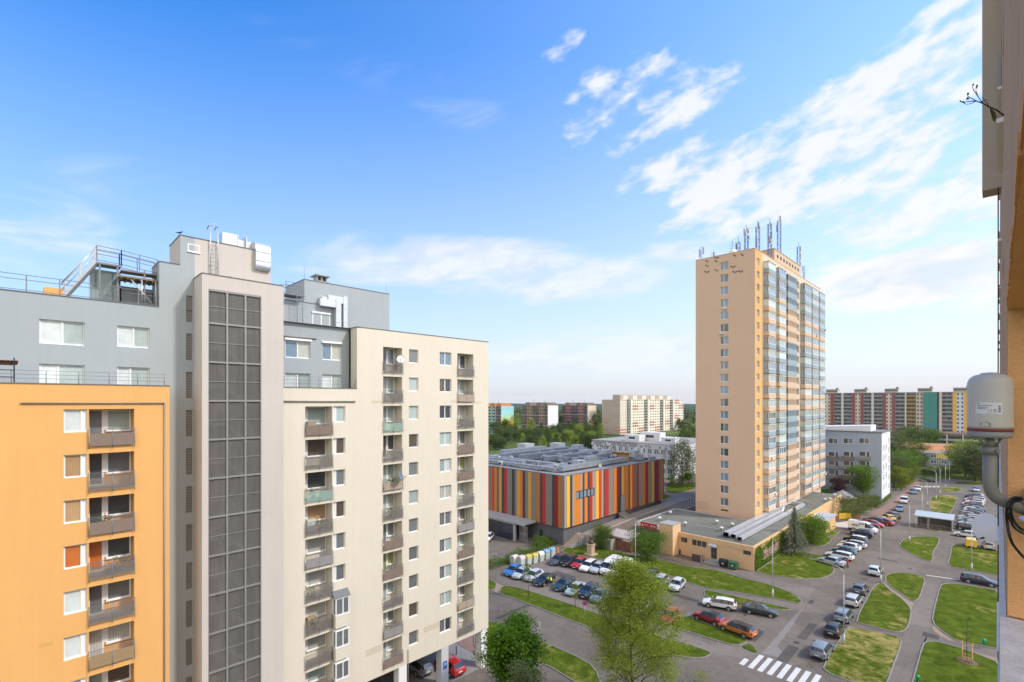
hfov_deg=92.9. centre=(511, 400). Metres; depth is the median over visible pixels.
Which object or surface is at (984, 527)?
satellite dish
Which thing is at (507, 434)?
deciduous tree
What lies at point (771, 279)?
bay window
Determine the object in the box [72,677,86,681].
window
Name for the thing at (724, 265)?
window
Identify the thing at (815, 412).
bay window
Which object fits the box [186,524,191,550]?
glass block window
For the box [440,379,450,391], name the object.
window
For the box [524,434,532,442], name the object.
deciduous tree
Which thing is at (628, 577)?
deciduous tree
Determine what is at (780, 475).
bay window
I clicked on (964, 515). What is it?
parked car
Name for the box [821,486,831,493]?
shrub
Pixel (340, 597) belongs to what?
bay window
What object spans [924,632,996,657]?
path
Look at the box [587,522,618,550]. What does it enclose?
bush
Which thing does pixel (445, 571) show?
window
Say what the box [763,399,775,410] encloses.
bay window
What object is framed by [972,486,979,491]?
parked car
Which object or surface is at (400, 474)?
satellite dish
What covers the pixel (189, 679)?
glass block window
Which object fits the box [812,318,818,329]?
bay window
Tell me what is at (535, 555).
recycling container
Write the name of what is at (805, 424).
bay window
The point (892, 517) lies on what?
parked car
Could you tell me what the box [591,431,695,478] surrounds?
school building
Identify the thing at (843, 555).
parked car
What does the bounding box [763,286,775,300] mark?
bay window
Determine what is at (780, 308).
bay window
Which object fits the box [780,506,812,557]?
spruce tree
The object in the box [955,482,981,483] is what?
lawn
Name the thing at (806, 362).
bay window
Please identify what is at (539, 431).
deciduous tree
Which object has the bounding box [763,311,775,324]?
bay window
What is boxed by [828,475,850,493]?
purple tree
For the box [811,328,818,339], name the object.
bay window
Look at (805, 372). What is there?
bay window
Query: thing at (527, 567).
young tree
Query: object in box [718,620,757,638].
parked car
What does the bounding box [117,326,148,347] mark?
window
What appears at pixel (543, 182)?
sky
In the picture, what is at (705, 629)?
lawn
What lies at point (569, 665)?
lawn
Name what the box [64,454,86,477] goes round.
window
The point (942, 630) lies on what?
kerb
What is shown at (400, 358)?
satellite dish
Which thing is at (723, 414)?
window
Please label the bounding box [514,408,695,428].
wood
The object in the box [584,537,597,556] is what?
statue
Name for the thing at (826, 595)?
road
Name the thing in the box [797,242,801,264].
aerial mast
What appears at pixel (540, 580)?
parked car
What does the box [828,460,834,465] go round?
window
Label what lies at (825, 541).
lawn
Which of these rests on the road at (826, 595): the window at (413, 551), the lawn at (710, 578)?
the lawn at (710, 578)
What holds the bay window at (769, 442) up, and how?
in the tower block at (761, 329)
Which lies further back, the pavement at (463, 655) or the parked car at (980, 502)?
the parked car at (980, 502)
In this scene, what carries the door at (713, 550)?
in the annexe building at (712, 539)
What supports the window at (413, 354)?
in the apartment building at (184, 400)
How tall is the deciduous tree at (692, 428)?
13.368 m
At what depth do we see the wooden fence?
122.55 m
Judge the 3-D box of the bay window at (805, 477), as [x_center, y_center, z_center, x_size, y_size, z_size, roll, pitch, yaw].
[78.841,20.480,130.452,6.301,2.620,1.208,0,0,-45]
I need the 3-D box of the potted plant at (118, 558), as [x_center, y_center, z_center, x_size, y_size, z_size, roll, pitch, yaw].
[-25.651,10.513,31.779,0.870,1.246,1.301,0,0,45]
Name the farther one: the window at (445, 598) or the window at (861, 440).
the window at (861, 440)
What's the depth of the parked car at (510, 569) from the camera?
83.70 m
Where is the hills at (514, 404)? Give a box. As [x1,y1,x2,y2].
[511,403,695,405]
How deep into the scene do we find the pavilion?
138.60 m
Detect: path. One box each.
[494,583,502,593]
[664,479,695,482]
[666,489,695,494]
[835,521,847,527]
[884,579,912,608]
[889,578,940,681]
[913,523,954,530]
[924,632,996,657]
[932,623,957,641]
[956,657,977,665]
[975,652,996,660]
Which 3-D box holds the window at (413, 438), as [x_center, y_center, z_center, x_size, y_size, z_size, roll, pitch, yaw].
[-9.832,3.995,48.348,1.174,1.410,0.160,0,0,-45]
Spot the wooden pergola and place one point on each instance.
(13, 362)
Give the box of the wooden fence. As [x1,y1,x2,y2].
[835,513,860,519]
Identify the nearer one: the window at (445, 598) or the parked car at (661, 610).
the window at (445, 598)
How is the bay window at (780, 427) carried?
in the tower block at (761, 329)
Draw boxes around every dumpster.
[719,558,728,567]
[728,560,737,569]
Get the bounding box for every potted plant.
[96,512,117,521]
[108,553,128,563]
[306,486,318,498]
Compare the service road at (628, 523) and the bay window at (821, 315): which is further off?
the bay window at (821, 315)
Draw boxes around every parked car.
[407,657,433,677]
[434,654,465,677]
[488,532,493,541]
[503,563,522,575]
[511,566,530,579]
[523,568,543,581]
[533,572,555,586]
[548,552,566,565]
[553,575,575,591]
[560,553,578,567]
[564,581,585,596]
[570,556,586,568]
[578,581,600,598]
[579,558,597,571]
[589,560,603,573]
[589,587,609,603]
[642,567,659,578]
[650,601,670,616]
[654,573,668,583]
[661,606,680,625]
[668,576,685,591]
[693,609,725,625]
[702,596,736,611]
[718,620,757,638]
[741,601,777,617]
[809,639,834,660]
[817,556,846,566]
[823,620,845,638]
[825,550,854,560]
[831,546,857,554]
[833,607,854,623]
[836,542,861,550]
[839,539,867,548]
[843,534,868,542]
[844,592,863,607]
[850,528,873,537]
[851,582,869,595]
[862,517,883,523]
[864,519,884,527]
[867,564,883,576]
[880,514,896,520]
[883,518,895,525]
[885,511,900,518]
[894,505,903,511]
[909,488,916,493]
[919,478,935,481]
[953,530,976,538]
[955,522,971,529]
[957,517,972,520]
[958,514,977,517]
[960,508,983,512]
[960,511,974,514]
[960,572,996,587]
[962,500,984,505]
[963,503,984,507]
[963,505,985,511]
[963,506,977,509]
[965,496,985,501]
[965,498,984,503]
[969,510,981,514]
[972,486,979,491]
[980,541,994,550]
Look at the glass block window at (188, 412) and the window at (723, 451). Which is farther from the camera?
the window at (723, 451)
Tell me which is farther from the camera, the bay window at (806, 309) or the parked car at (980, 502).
the parked car at (980, 502)
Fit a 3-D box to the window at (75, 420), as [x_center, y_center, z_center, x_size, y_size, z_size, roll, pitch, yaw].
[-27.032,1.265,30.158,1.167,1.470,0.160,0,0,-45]
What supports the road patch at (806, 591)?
on the road at (826, 595)
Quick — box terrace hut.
[607,528,639,552]
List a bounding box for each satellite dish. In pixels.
[397,355,404,362]
[398,471,405,479]
[972,513,996,542]
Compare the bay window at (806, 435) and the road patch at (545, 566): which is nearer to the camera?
the road patch at (545, 566)
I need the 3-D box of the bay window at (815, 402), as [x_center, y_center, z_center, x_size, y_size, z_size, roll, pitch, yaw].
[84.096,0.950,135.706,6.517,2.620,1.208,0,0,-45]
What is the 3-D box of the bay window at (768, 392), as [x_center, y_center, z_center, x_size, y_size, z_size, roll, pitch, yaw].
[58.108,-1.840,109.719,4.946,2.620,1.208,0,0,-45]
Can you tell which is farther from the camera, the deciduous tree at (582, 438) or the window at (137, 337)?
the deciduous tree at (582, 438)
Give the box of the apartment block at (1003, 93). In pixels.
[982,0,1023,681]
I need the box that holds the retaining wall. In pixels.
[580,533,610,549]
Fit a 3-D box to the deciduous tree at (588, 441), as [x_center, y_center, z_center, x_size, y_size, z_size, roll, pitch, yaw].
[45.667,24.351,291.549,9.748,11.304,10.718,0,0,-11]
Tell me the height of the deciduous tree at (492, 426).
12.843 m
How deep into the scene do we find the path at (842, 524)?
118.01 m
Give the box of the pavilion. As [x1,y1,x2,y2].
[832,490,855,506]
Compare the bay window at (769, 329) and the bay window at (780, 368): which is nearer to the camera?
the bay window at (769, 329)
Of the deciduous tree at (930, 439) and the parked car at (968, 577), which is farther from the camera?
the deciduous tree at (930, 439)
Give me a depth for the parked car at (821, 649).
56.50 m
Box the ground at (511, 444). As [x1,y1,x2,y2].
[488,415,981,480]
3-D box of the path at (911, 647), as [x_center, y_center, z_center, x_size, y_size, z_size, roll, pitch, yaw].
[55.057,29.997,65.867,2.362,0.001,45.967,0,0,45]
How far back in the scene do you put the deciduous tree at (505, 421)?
429.44 m
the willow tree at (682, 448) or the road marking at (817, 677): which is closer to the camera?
the road marking at (817, 677)
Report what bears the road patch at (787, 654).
on the road at (826, 595)
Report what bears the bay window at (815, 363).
in the tower block at (761, 329)
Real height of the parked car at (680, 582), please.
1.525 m
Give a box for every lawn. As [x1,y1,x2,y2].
[475,621,598,681]
[488,579,495,588]
[500,586,709,656]
[563,544,799,602]
[666,482,695,492]
[668,616,745,643]
[705,590,787,608]
[743,644,756,652]
[758,552,832,578]
[804,536,829,545]
[825,627,899,681]
[836,502,875,513]
[858,584,909,630]
[886,573,923,600]
[891,479,915,488]
[900,536,938,560]
[914,642,996,681]
[918,474,981,479]
[929,495,956,513]
[933,584,996,647]
[942,487,960,491]
[949,545,996,574]
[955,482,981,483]
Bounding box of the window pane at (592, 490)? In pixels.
[577,488,593,498]
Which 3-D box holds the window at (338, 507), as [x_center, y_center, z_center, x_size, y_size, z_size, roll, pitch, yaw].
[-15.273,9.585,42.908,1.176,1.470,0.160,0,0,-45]
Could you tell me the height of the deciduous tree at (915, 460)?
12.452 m
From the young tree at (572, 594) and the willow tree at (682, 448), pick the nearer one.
the young tree at (572, 594)
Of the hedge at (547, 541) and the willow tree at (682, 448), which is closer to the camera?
the hedge at (547, 541)
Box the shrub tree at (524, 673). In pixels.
[507,658,546,681]
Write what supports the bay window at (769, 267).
in the tower block at (761, 329)
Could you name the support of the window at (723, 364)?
in the tower block at (761, 329)
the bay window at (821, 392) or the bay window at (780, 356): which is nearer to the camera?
the bay window at (780, 356)
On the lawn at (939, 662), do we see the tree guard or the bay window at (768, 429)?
the tree guard
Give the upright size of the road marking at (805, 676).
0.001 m
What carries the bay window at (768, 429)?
in the tower block at (761, 329)
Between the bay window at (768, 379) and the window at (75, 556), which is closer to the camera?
the window at (75, 556)
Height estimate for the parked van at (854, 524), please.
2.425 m
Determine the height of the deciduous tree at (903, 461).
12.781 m
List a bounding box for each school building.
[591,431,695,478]
[905,442,960,465]
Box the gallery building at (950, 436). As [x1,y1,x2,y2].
[890,429,996,444]
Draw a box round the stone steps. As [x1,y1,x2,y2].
[553,532,586,547]
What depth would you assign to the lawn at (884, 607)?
69.15 m
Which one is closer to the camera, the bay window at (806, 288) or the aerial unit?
the aerial unit
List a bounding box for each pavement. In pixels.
[368,643,479,681]
[456,635,494,656]
[497,574,752,656]
[871,481,920,515]
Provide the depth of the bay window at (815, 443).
135.16 m
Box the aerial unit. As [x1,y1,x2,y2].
[967,372,1023,521]
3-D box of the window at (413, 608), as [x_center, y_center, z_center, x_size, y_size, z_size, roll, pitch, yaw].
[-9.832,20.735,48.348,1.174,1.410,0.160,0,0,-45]
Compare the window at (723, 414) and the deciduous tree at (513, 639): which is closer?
the deciduous tree at (513, 639)
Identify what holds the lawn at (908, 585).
on the road at (826, 595)
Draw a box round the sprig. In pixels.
[959,84,1003,121]
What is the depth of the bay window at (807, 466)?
128.99 m
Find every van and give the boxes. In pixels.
[599,554,621,574]
[848,519,877,532]
[899,495,907,503]
[964,537,977,547]
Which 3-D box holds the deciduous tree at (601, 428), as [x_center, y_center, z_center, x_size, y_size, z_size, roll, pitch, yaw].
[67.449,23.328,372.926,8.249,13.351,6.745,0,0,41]
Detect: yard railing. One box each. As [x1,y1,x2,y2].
[660,552,691,565]
[692,554,702,562]
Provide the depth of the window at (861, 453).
151.19 m
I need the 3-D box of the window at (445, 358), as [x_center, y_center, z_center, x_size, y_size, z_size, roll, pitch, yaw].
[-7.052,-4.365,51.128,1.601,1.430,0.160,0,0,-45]
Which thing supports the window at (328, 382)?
in the apartment building at (184, 400)
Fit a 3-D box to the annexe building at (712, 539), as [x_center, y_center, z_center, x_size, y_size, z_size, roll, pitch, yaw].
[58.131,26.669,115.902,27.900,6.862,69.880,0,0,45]
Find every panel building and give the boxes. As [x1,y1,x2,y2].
[488,403,513,433]
[522,402,557,433]
[562,399,595,431]
[602,395,682,434]
[823,386,966,431]
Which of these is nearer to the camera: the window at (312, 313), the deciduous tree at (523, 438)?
the window at (312, 313)
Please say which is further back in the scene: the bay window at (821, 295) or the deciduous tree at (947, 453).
the deciduous tree at (947, 453)
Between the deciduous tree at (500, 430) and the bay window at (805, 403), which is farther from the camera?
the deciduous tree at (500, 430)
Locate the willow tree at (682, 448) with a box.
[664,435,695,485]
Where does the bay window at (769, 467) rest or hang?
in the tower block at (761, 329)
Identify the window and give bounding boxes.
[39,319,84,345]
[39,364,84,383]
[64,409,86,432]
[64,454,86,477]
[64,499,86,523]
[64,543,86,569]
[64,588,86,614]
[64,633,86,660]
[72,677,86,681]
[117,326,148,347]
[117,367,148,384]
[186,296,191,321]
[186,334,191,359]
[186,372,191,397]
[186,410,191,435]
[186,448,191,474]
[186,486,191,512]
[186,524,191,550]
[186,562,191,588]
[186,600,191,626]
[186,638,191,664]
[186,676,191,681]
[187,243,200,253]
[285,340,309,358]
[285,373,309,386]
[312,313,329,325]
[322,343,340,360]
[322,374,340,387]
[332,587,350,628]
[333,406,344,422]
[333,438,344,453]
[333,469,344,485]
[333,501,344,517]
[333,532,344,549]
[333,564,344,581]
[333,625,349,661]
[333,657,349,681]
[409,349,417,362]
[409,378,417,390]
[409,406,417,419]
[409,434,417,447]
[409,462,417,475]
[409,490,417,504]
[409,518,417,532]
[409,546,417,560]
[409,574,417,589]
[409,602,417,617]
[409,630,417,645]
[440,352,450,365]
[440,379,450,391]
[440,405,450,418]
[440,432,450,445]
[440,458,450,471]
[440,485,450,498]
[440,511,450,525]
[440,537,450,552]
[440,564,450,579]
[440,590,450,606]
[440,617,450,632]
[576,488,594,498]
[637,526,659,543]
[692,539,705,547]
[720,261,727,269]
[720,274,727,282]
[720,286,727,294]
[720,299,727,306]
[720,311,727,319]
[720,324,727,331]
[720,336,727,344]
[720,349,727,356]
[720,361,727,368]
[720,374,727,381]
[720,386,727,393]
[720,399,727,405]
[720,411,727,418]
[720,423,727,430]
[720,436,727,443]
[720,448,727,455]
[720,460,727,468]
[720,473,727,480]
[720,485,727,493]
[720,497,727,505]
[743,550,750,554]
[763,260,775,275]
[763,273,775,287]
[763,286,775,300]
[763,298,775,312]
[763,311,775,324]
[763,323,775,336]
[763,336,775,349]
[763,349,775,361]
[763,361,775,373]
[763,374,775,385]
[763,386,775,397]
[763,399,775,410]
[763,411,775,423]
[763,423,775,435]
[763,436,775,448]
[763,448,775,460]
[763,460,775,473]
[763,472,775,486]
[763,485,775,498]
[763,497,775,511]
[774,375,786,386]
[774,422,785,434]
[774,434,786,446]
[775,279,786,293]
[775,327,786,339]
[775,363,786,374]
[775,446,786,458]
[775,481,786,494]
[776,267,786,281]
[776,291,786,304]
[776,303,786,316]
[776,315,786,328]
[776,339,786,351]
[776,351,785,363]
[776,387,785,398]
[776,399,786,409]
[776,411,786,422]
[776,457,785,470]
[776,469,786,482]
[776,492,785,506]
[800,282,811,295]
[800,293,811,305]
[800,304,811,316]
[800,314,811,326]
[800,325,811,336]
[800,336,811,347]
[800,346,811,357]
[800,357,811,367]
[800,367,811,377]
[800,378,811,388]
[800,389,811,398]
[800,399,811,408]
[800,410,811,419]
[800,420,811,430]
[800,430,811,440]
[800,440,811,451]
[800,451,811,461]
[800,461,811,472]
[800,471,811,483]
[800,482,811,493]
[809,369,818,378]
[810,409,818,418]
[810,419,818,428]
[810,449,818,459]
[811,297,818,309]
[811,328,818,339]
[811,338,818,349]
[811,478,818,490]
[812,287,818,299]
[812,308,818,319]
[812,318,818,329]
[812,348,818,358]
[812,359,818,368]
[812,379,818,388]
[812,389,818,398]
[812,399,818,408]
[812,429,818,439]
[812,439,818,449]
[812,459,818,469]
[812,469,818,479]
[817,350,824,360]
[817,360,825,369]
[818,370,825,379]
[818,438,824,447]
[818,447,825,457]
[818,457,824,467]
[818,466,825,476]
[819,292,824,303]
[819,301,825,312]
[819,311,824,322]
[819,321,825,331]
[819,331,824,341]
[819,341,825,350]
[819,380,825,388]
[819,390,825,398]
[819,399,824,408]
[819,409,825,417]
[819,418,824,427]
[819,428,825,437]
[819,476,824,486]
[828,438,837,443]
[828,451,834,455]
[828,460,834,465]
[828,470,834,474]
[843,438,852,443]
[843,451,849,455]
[843,461,849,465]
[859,438,868,443]
[859,451,865,455]
[859,461,865,465]
[997,117,1003,173]
[997,602,998,650]
[998,86,1001,117]
[998,238,1001,258]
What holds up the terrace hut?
on the road at (826, 595)
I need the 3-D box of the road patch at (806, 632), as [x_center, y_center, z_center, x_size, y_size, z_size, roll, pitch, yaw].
[38.519,29.994,63.407,1.000,0.001,6.000,0,0,45]
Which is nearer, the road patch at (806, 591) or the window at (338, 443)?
the window at (338, 443)
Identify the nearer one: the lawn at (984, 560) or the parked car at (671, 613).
the parked car at (671, 613)
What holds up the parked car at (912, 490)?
on the road at (826, 595)
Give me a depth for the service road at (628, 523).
116.00 m
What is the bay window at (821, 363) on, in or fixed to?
in the tower block at (761, 329)
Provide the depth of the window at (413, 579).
48.44 m
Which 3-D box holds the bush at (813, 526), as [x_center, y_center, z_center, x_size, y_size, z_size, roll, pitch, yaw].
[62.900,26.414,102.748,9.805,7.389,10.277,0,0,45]
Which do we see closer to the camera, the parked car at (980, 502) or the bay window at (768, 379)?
the bay window at (768, 379)
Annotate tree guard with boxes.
[961,641,972,663]
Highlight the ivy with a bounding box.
[754,530,788,571]
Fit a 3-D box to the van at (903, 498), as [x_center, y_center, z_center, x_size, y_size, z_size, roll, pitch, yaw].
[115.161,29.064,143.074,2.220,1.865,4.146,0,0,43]
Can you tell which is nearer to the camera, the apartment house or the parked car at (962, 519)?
the parked car at (962, 519)
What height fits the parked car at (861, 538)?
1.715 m
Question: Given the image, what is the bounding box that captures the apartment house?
[821,425,890,498]
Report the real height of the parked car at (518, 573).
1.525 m
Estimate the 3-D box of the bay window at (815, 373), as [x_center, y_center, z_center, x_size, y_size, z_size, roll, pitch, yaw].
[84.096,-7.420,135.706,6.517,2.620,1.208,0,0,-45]
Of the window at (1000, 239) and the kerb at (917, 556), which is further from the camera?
the kerb at (917, 556)
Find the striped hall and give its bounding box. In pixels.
[488,442,663,544]
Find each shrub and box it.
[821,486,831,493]
[831,494,870,518]
[837,492,878,514]
[862,492,887,507]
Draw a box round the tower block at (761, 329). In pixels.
[695,248,826,519]
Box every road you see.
[453,475,996,681]
[583,498,695,549]
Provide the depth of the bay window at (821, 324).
139.89 m
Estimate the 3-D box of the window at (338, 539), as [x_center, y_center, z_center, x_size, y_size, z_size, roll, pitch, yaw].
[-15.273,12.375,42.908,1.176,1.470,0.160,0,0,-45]
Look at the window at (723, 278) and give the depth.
109.48 m
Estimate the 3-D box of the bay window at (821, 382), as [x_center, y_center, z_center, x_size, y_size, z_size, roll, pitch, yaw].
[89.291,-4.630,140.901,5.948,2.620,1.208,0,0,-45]
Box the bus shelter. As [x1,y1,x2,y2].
[914,510,954,528]
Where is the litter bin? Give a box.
[915,674,919,681]
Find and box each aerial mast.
[743,225,749,249]
[755,221,759,249]
[767,219,773,257]
[776,216,780,250]
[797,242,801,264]
[802,266,804,278]
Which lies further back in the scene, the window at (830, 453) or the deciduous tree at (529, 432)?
the deciduous tree at (529, 432)
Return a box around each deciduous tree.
[471,607,553,681]
[488,421,498,433]
[489,432,499,442]
[491,436,497,448]
[493,425,503,434]
[493,436,504,449]
[494,426,504,437]
[497,437,506,448]
[498,417,509,427]
[502,428,513,442]
[511,430,517,440]
[514,412,521,426]
[518,427,525,436]
[519,433,526,442]
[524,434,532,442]
[525,418,535,430]
[525,428,532,436]
[528,430,538,445]
[531,427,542,441]
[539,422,544,435]
[539,436,546,445]
[542,426,556,441]
[543,426,552,444]
[548,431,561,442]
[550,432,560,442]
[553,422,565,437]
[558,415,563,424]
[560,432,565,442]
[563,428,573,441]
[567,435,579,444]
[569,423,576,436]
[573,424,584,435]
[573,552,720,681]
[578,431,586,446]
[581,432,592,448]
[583,425,594,433]
[586,431,603,447]
[589,413,599,429]
[593,425,599,434]
[598,424,603,435]
[677,426,693,436]
[682,429,695,437]
[684,424,695,437]
[842,463,883,500]
[886,427,918,470]
[890,424,918,441]
[890,449,921,479]
[890,450,914,480]
[890,452,910,485]
[890,465,913,489]
[896,467,917,487]
[898,448,921,466]
[904,425,932,442]
[906,438,933,454]
[910,449,930,470]
[910,462,922,480]
[917,427,942,442]
[918,455,928,466]
[926,429,944,443]
[940,436,978,476]
[942,448,962,469]
[950,438,995,480]
[957,441,984,481]
[962,438,996,459]
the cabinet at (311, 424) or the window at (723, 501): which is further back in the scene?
the window at (723, 501)
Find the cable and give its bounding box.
[1005,496,1023,558]
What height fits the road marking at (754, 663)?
0.001 m
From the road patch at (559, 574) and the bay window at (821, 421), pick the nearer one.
the road patch at (559, 574)
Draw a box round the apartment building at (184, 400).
[0,223,487,681]
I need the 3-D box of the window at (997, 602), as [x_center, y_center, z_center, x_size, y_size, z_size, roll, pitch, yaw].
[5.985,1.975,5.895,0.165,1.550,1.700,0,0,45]
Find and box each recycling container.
[510,554,517,564]
[517,555,525,565]
[525,554,531,564]
[531,552,538,563]
[536,551,544,561]
[542,549,549,559]
[547,547,555,557]
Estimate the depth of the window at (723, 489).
109.62 m
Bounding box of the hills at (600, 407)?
[514,405,695,408]
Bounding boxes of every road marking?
[739,658,748,664]
[748,654,763,668]
[758,658,772,671]
[766,661,781,674]
[776,664,791,678]
[787,667,800,681]
[798,671,810,681]
[811,674,820,681]
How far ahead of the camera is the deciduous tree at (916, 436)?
303.50 m
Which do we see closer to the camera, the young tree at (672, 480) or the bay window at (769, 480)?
the bay window at (769, 480)
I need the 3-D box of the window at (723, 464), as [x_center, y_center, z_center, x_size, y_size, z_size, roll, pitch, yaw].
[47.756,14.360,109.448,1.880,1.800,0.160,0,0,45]
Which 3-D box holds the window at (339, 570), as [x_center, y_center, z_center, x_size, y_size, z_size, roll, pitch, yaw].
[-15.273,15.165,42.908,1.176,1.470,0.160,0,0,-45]
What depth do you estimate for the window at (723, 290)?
109.62 m
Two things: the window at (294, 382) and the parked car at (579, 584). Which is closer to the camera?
the window at (294, 382)
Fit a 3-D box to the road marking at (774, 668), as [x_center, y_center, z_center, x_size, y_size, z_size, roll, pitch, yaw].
[29.497,29.993,54.684,0.540,0.001,3.750,0,0,45]
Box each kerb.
[474,620,600,681]
[499,585,711,658]
[562,546,802,603]
[668,616,746,645]
[703,589,791,609]
[757,551,834,578]
[823,626,901,681]
[856,583,911,631]
[885,572,924,601]
[899,536,939,561]
[912,641,996,681]
[932,583,996,648]
[947,544,995,574]
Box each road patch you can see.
[496,604,530,619]
[502,558,600,572]
[552,571,575,577]
[668,592,699,602]
[714,566,816,597]
[748,629,764,641]
[762,609,802,656]
[776,645,798,662]
[797,623,816,639]
[922,632,938,639]
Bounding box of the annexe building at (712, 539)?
[637,492,841,570]
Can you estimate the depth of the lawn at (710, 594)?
73.51 m
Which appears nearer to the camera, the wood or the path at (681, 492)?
the path at (681, 492)
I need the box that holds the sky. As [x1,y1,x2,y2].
[0,0,999,403]
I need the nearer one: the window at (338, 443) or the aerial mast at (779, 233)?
the window at (338, 443)
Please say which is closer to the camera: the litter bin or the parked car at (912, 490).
the litter bin
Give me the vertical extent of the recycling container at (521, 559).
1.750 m
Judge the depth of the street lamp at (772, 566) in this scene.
73.95 m
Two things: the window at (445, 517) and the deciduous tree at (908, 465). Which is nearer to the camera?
the window at (445, 517)
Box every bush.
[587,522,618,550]
[621,524,672,562]
[797,507,834,545]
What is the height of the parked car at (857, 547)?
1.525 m
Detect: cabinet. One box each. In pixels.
[305,518,315,531]
[306,421,315,425]
[306,615,316,626]
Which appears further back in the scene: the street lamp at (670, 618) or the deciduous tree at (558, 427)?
the deciduous tree at (558, 427)
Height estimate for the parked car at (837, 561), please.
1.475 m
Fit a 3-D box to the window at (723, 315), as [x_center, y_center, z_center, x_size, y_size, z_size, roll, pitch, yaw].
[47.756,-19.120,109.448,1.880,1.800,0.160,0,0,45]
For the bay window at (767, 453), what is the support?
in the tower block at (761, 329)
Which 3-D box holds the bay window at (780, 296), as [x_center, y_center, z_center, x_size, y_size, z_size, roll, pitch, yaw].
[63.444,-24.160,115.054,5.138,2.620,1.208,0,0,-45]
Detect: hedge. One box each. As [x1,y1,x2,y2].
[488,541,546,569]
[532,535,557,548]
[920,464,964,474]
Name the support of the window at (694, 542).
in the annexe building at (712, 539)
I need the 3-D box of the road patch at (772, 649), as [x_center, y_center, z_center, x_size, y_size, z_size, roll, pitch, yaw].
[36.663,29.996,63.490,2.274,0.001,17.957,0,0,44]
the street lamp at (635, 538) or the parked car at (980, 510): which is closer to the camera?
the street lamp at (635, 538)
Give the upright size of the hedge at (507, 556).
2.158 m
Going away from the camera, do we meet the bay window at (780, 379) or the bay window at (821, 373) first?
the bay window at (780, 379)
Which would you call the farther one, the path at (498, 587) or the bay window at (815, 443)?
the bay window at (815, 443)
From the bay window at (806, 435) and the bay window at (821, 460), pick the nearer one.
the bay window at (806, 435)
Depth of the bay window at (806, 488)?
128.69 m
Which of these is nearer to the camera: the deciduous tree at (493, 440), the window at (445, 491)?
the window at (445, 491)
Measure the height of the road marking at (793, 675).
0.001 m
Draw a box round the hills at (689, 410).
[514,409,695,415]
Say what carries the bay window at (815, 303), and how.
in the tower block at (761, 329)
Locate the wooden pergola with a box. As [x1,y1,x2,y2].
[0,358,17,381]
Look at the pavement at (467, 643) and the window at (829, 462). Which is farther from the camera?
the window at (829, 462)
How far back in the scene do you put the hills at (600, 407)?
1906.09 m
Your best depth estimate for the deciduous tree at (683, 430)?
344.39 m
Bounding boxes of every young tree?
[520,563,533,596]
[569,582,579,607]
[667,475,674,484]
[681,470,695,482]
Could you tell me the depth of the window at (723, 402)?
109.56 m
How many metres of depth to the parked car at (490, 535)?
104.33 m
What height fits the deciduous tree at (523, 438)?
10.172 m
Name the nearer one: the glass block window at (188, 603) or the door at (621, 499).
the glass block window at (188, 603)
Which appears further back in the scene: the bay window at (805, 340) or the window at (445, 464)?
the bay window at (805, 340)
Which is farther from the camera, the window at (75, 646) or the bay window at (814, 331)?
the bay window at (814, 331)
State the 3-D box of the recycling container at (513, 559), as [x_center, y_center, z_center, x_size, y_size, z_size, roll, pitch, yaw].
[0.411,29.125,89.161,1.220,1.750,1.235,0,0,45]
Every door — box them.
[618,495,624,511]
[711,547,716,558]
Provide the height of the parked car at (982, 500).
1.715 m
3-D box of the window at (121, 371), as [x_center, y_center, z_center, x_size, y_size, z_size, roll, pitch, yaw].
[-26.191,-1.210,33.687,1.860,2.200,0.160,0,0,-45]
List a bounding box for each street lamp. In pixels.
[632,517,635,561]
[661,613,690,681]
[760,533,773,597]
[809,558,844,644]
[858,520,881,582]
[891,498,909,541]
[971,528,972,570]
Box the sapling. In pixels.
[961,617,974,659]
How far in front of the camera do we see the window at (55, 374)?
31.10 m
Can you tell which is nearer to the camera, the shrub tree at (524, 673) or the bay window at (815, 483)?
the shrub tree at (524, 673)
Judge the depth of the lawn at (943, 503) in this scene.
141.83 m

